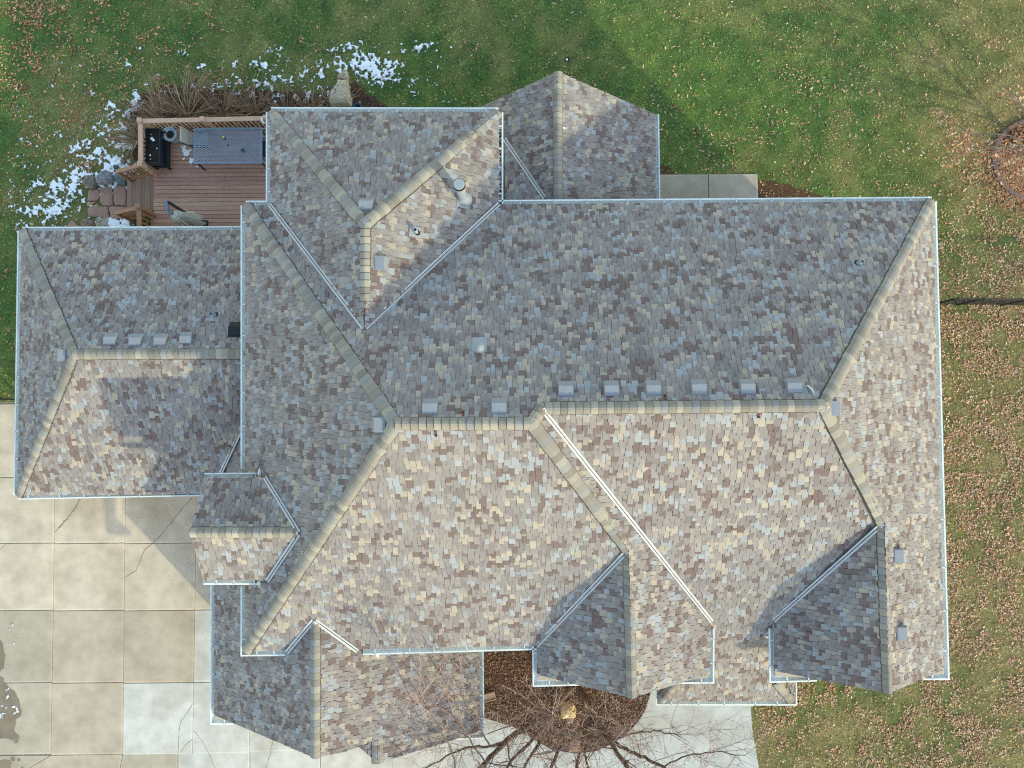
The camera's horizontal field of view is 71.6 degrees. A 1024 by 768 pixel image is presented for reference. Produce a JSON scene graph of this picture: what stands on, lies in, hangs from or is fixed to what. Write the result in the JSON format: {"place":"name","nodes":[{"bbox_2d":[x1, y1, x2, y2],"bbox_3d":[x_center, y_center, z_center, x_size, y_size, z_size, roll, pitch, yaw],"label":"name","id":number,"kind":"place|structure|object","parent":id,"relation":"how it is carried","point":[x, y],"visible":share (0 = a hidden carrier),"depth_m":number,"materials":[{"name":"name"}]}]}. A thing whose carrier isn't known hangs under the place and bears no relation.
{"place":"outdoors","nodes":[
{"label":"outdoors","id":0,"kind":"place"},
{"bbox_2d":[145,128,170,169],"bbox_3d":[-11.488,-7.650,23.142,0.612,0.700,1.150,0,88,0],"label":"grill","id":1,"kind":"object","parent":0,"point":[160,157],"visible":0.98,"depth_m":22.89,"materials":[{"name":"black plastic"}]},
{"bbox_2d":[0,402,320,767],"bbox_3d":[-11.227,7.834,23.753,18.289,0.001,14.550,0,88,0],"label":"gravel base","id":2,"kind":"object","parent":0,"point":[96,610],"visible":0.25,"depth_m":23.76,"materials":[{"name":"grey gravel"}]},
{"bbox_2d":[0,404,447,767],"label":"driveway","id":3,"kind":"structure","parent":0,"point":[72,716],"depth_m":23.70,"materials":[{"name":"concrete"}]},
{"bbox_2d":[0,624,19,718],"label":"snow","id":4,"kind":"structure","parent":3,"relation":"on","point":[17,711],"depth_m":23.61,"materials":[{"name":"white snow"}]},
{"bbox_2d":[0,640,22,767],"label":"puddle","id":5,"kind":"object","parent":3,"relation":"on","point":[7,723],"visible":1,"depth_m":23.62,"materials":[{"name":"liquid"}]},
{"bbox_2d":[0,0,1023,767],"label":"lawn","id":6,"kind":"structure","parent":0,"point":[570,40],"depth_m":24.34,"materials":[{"name":"plant"}]},
{"bbox_2d":[67,220,77,226],"bbox_3d":[-14.956,-5.466,24.184,0.426,0.114,0.247,0,88,0],"label":"flagstone","id":7,"kind":"object","parent":6,"relation":"on","point":[72,223],"visible":0.94,"depth_m":24.14,"materials":[{"name":"brown stone"}]},
{"bbox_2d":[81,219,95,226],"bbox_3d":[-14.391,-5.453,24.074,0.435,0.333,0.291,0,88,0],"label":"boulder","id":8,"kind":"object","parent":6,"relation":"on","point":[87,223],"visible":0.93,"depth_m":23.96,"materials":[{"name":"grey stone"}]},
{"bbox_2d":[82,175,97,188],"bbox_3d":[-14.347,-6.866,24.111,0.479,0.352,0.464,0,88,0],"label":"boulder","id":9,"kind":"object","parent":6,"relation":"on","point":[89,182],"visible":0.98,"depth_m":24.00,"materials":[{"name":"grey stone"}]},
{"bbox_2d":[87,189,99,201],"bbox_3d":[-14.268,-6.434,24.215,0.428,0.115,0.435,0,88,0],"label":"flagstone","id":10,"kind":"object","parent":6,"relation":"on","point":[93,194],"visible":1,"depth_m":24.17,"materials":[{"name":"stone"}]},
{"bbox_2d":[88,203,108,217],"bbox_3d":[-14.092,-5.908,24.198,0.749,0.115,0.545,0,88,0],"label":"flagstone","id":11,"kind":"object","parent":6,"relation":"on","point":[96,210],"visible":1,"depth_m":24.15,"materials":[{"name":"brown stone"}]},
{"bbox_2d":[96,218,107,226],"bbox_3d":[-13.957,-5.492,24.145,0.463,0.061,0.362,0,88,0],"label":"flagstone","id":12,"kind":"object","parent":6,"relation":"on","point":[100,223],"visible":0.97,"depth_m":24.14,"materials":[{"name":"beige stone"}]},
{"bbox_2d":[96,170,114,185],"bbox_3d":[-13.832,-6.971,24.070,0.577,0.442,0.445,-33,88,-1],"label":"boulder","id":13,"kind":"object","parent":6,"relation":"on","point":[104,177],"visible":0.98,"depth_m":23.94,"materials":[{"name":"grey stone"}]},
{"bbox_2d":[100,186,112,205],"bbox_3d":[-13.834,-6.414,24.215,0.462,0.114,0.688,0,88,0],"label":"flagstone","id":14,"kind":"object","parent":6,"relation":"on","point":[106,196],"visible":1,"depth_m":24.17,"materials":[{"name":"stone"}]},
{"bbox_2d":[113,185,126,205],"bbox_3d":[-13.370,-6.433,24.216,0.461,0.114,0.726,0,88,0],"label":"flagstone","id":15,"kind":"object","parent":6,"relation":"on","point":[120,195],"visible":1,"depth_m":24.17,"materials":[{"name":"stone"}]},
{"bbox_2d":[109,206,130,218],"bbox_3d":[-13.322,-5.842,24.196,0.859,0.115,0.431,0,88,0],"label":"flagstone","id":16,"kind":"object","parent":6,"relation":"on","point":[112,209],"visible":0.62,"depth_m":24.15,"materials":[{"name":"brown stone"}]},
{"bbox_2d":[114,174,126,185],"bbox_3d":[-13.302,-6.923,24.128,0.465,0.322,0.324,30,88,1],"label":"boulder","id":17,"kind":"object","parent":6,"relation":"on","point":[120,180],"visible":0.84,"depth_m":24.02,"materials":[{"name":"grey stone"}]},
{"bbox_2d":[120,157,126,164],"bbox_3d":[-13.245,-7.606,24.199,0.182,0.223,0.250,0,88,0],"label":"boulder","id":18,"kind":"object","parent":6,"relation":"on","point":[123,160],"visible":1,"depth_m":24.13,"materials":[{"name":"grey stone"}]},
{"bbox_2d":[0,0,356,396],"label":"fallen leaves","id":19,"kind":"object","parent":6,"relation":"on","point":[53,54],"visible":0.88,"depth_m":24.34,"materials":[{"name":"brown plant"}]},
{"bbox_2d":[115,115,265,225],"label":"deck","id":20,"kind":"structure","parent":6,"relation":"on","point":[217,194],"depth_m":23.47,"materials":[{"name":"brown wood"}]},
{"bbox_2d":[163,127,179,143],"bbox_3d":[-11.144,-8.126,23.298,0.470,0.460,0.470,0,88,0],"label":"flower pot","id":21,"kind":"object","parent":20,"relation":"on","point":[171,135],"visible":0.99,"depth_m":23.12,"materials":[{"name":"ceramic"}]},
{"bbox_2d":[163,201,207,225],"bbox_3d":[-10.169,-5.094,22.157,0.850,2.542,0.864,0,88,0],"label":"patio umbrella","id":22,"kind":"object","parent":20,"relation":"on","point":[180,216],"visible":0.81,"depth_m":21.81,"materials":[{"name":"fabric"}]},
{"bbox_2d":[181,144,197,167],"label":"snow","id":23,"kind":"structure","parent":20,"relation":"on","point":[185,152],"depth_m":23.47,"materials":[{"name":"white snow"}]},
{"bbox_2d":[179,125,213,152],"bbox_3d":[-10.223,-7.958,23.052,0.735,0.951,0.568,0,88,0],"label":"patio chair","id":24,"kind":"object","parent":20,"relation":"on","point":[186,136],"visible":0.59,"depth_m":22.95,"materials":[{"name":"fabric"}]},
{"bbox_2d":[194,127,265,170],"bbox_3d":[-9.123,-7.646,23.152,2.204,0.721,1.171,0,88,0],"label":"patio table","id":25,"kind":"object","parent":20,"relation":"on","point":[240,138],"visible":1,"depth_m":22.80,"materials":[{"name":"paint"}]},
{"bbox_2d":[263,138,265,160],"bbox_3d":[-7.797,-7.656,23.042,0.735,0.951,0.568,0,88,0],"label":"patio chair","id":26,"kind":"object","parent":20,"relation":"on","point":[264,148],"visible":0.12,"depth_m":23.09,"materials":[{"name":"black plastic"}]},
{"bbox_2d":[8,40,459,231],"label":"snow","id":27,"kind":"structure","parent":6,"relation":"on","point":[367,64],"depth_m":24.27,"materials":[{"name":"white snow"}]},
{"bbox_2d":[125,80,387,160],"bbox_3d":[-8.440,-9.028,24.300,9.617,0.001,2.744,0,88,0],"label":"planting bed","id":28,"kind":"object","parent":6,"relation":"on","point":[135,153],"visible":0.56,"depth_m":24.32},
{"bbox_2d":[99,100,144,164],"bbox_3d":[-13.030,-8.608,23.856,2.079,1.191,2.540,0,88,0],"label":"shrub","id":29,"kind":"object","parent":28,"relation":"on","point":[130,139],"visible":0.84,"depth_m":24.04,"materials":[{"name":"brown plant"}]},
{"bbox_2d":[114,73,174,148],"bbox_3d":[-12.348,-9.032,23.757,2.336,1.918,2.757,-26,88,-1],"label":"shrub","id":30,"kind":"object","parent":28,"relation":"on","point":[148,115],"visible":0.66,"depth_m":24.02,"materials":[{"name":"brown plant"}]},
{"bbox_2d":[135,62,225,127],"bbox_3d":[-11.034,-9.468,23.752,3.314,2.113,2.632,0,88,0],"label":"shrub","id":31,"kind":"object","parent":28,"relation":"on","point":[181,112],"visible":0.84,"depth_m":23.98,"materials":[{"name":"brown plant"}]},
{"bbox_2d":[183,66,257,127],"bbox_3d":[-9.926,-9.401,23.753,2.803,1.637,2.802,0,88,0],"label":"shrub","id":32,"kind":"object","parent":28,"relation":"on","point":[227,110],"visible":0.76,"depth_m":24.03,"materials":[{"name":"brown plant"}]},
{"bbox_2d":[212,64,283,127],"bbox_3d":[-8.939,-9.446,23.763,2.695,1.874,2.430,-19,88,-1],"label":"shrub","id":33,"kind":"object","parent":28,"relation":"on","point":[250,111],"visible":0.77,"depth_m":24.09,"materials":[{"name":"brown plant"}]},
{"bbox_2d":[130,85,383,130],"bbox_3d":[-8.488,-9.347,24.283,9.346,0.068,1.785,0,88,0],"label":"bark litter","id":34,"kind":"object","parent":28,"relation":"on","point":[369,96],"visible":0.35,"depth_m":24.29,"materials":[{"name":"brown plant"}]},
{"bbox_2d":[246,68,316,124],"bbox_3d":[-7.730,-9.518,23.746,2.200,1.684,2.463,-31,88,-1],"label":"shrub","id":35,"kind":"object","parent":28,"relation":"on","point":[284,104],"visible":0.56,"depth_m":24.07,"materials":[{"name":"brown plant"}]},
{"bbox_2d":[290,75,333,106],"bbox_3d":[-6.563,-9.351,23.852,2.533,1.444,2.278,-39,89,-1],"label":"shrub","id":36,"kind":"object","parent":28,"relation":"on","point":[313,100],"visible":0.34,"depth_m":24.01,"materials":[{"name":"brown plant"}]},
{"bbox_2d":[312,86,362,106],"bbox_3d":[-5.956,-9.543,23.949,1.618,1.038,1.691,10,88,0],"label":"shrub","id":37,"kind":"object","parent":28,"relation":"on","point":[331,101],"visible":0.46,"depth_m":24.03,"materials":[{"name":"brown plant"}]},
{"bbox_2d":[329,79,352,106],"bbox_3d":[-5.824,-9.887,24.064,0.750,0.644,0.904,0,88,0],"label":"boulder","id":38,"kind":"object","parent":28,"relation":"on","point":[340,94],"visible":1,"depth_m":23.85,"materials":[{"name":"beige stone"}]},
{"bbox_2d":[338,69,348,82],"bbox_3d":[-5.752,-10.490,24.153,0.354,0.505,0.372,0,88,0],"label":"boulder","id":39,"kind":"object","parent":6,"relation":"on","point":[343,75],"visible":0.89,"depth_m":24.00,"materials":[{"name":"beige stone"}]},
{"bbox_2d":[13,71,949,763],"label":"house","id":40,"kind":"structure","parent":6,"relation":"on","point":[553,381],"depth_m":17.38,"materials":[{"name":"grey"}]},
{"bbox_2d":[484,650,650,752],"bbox_3d":[1.820,10.138,23.670,6.289,0.001,4.261,0,88,0],"label":"planting bed","id":41,"kind":"object","parent":6,"relation":"on","point":[521,674],"visible":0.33,"depth_m":23.66,"materials":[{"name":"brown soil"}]},
{"bbox_2d":[484,691,495,702],"bbox_3d":[-0.761,10.406,23.608,0.420,0.130,0.260,-16,88,-1],"label":"splash block","id":42,"kind":"object","parent":41,"relation":"on","point":[490,696],"depth_m":23.57,"materials":[{"name":"concrete"}]},
{"bbox_2d":[561,700,575,718],"bbox_3d":[1.873,10.780,23.457,0.518,0.507,0.496,0,88,0],"label":"boulder","id":43,"kind":"object","parent":41,"relation":"on","point":[568,710],"visible":0.75,"depth_m":23.28,"materials":[{"name":"beige stone"}]},
{"bbox_2d":[367,609,779,767],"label":"bare tree","id":44,"kind":"object","parent":41,"relation":"on","point":[591,718],"visible":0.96,"depth_m":19.13,"materials":[{"name":"brown plant"}]},
{"bbox_2d":[566,718,573,723],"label":"flagstone","id":45,"kind":"object","parent":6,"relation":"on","point":[571,719],"visible":0.53,"depth_m":23.57,"materials":[{"name":"brown stone"}]},
{"bbox_2d":[569,739,579,751],"bbox_3d":[2.073,12.034,23.601,0.407,0.137,0.420,0,88,0],"label":"flagstone","id":46,"kind":"object","parent":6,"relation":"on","point":[575,746],"visible":0.36,"depth_m":23.55,"materials":[{"name":"brown stone"}]},
{"bbox_2d":[448,691,758,767],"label":"walkway","id":47,"kind":"structure","parent":6,"relation":"on","point":[681,717],"depth_m":23.59,"materials":[{"name":"concrete"}]},
{"bbox_2d":[660,164,676,174],"bbox_3d":[5.313,-7.267,24.244,0.740,0.001,0.519,0,88,0],"label":"planting bed","id":48,"kind":"object","parent":6,"relation":"on","point":[669,172],"visible":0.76,"depth_m":24.24,"materials":[{"name":"brown soil"}]},
{"bbox_2d":[360,0,1023,767],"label":"fallen leaves","id":49,"kind":"object","parent":6,"relation":"on","point":[958,498],"visible":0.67,"depth_m":23.86,"materials":[{"name":"brown plant"}]},
{"bbox_2d":[660,174,757,198],"bbox_3d":[6.647,-6.499,24.225,3.487,0.100,1.304,0,88,0],"label":"concrete pad","id":50,"kind":"object","parent":6,"relation":"on","point":[720,186],"visible":0.5,"depth_m":24.18,"materials":[{"name":"grey concrete"}]},
{"bbox_2d":[758,179,822,197],"bbox_3d":[9.676,-6.411,24.214,2.702,0.001,1.165,0,88,0],"label":"planting bed","id":51,"kind":"object","parent":6,"relation":"on","point":[784,191],"visible":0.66,"depth_m":24.22,"materials":[{"name":"brown soil"}]},
{"bbox_2d":[916,56,1023,211],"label":"oak tree","id":52,"kind":"object","parent":6,"relation":"on","point":[981,143],"visible":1,"depth_m":22.43,"materials":[{"name":"brown plant"}]},
{"bbox_2d":[939,297,1023,305],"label":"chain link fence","id":53,"kind":"object","parent":6,"relation":"on","point":[1020,301],"visible":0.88,"depth_m":23.33,"materials":[{"name":"black metal"}]},
{"bbox_2d":[965,109,1023,222],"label":"fallen leaves","id":54,"kind":"object","parent":6,"relation":"on","point":[1016,185],"visible":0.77,"depth_m":24.18,"materials":[{"name":"brown plant"}]},
{"bbox_2d":[991,120,1023,200],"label":"brick edging","id":55,"kind":"object","parent":6,"relation":"on","point":[1008,189],"visible":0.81,"depth_m":24.20,"materials":[{"name":"brown brick"}]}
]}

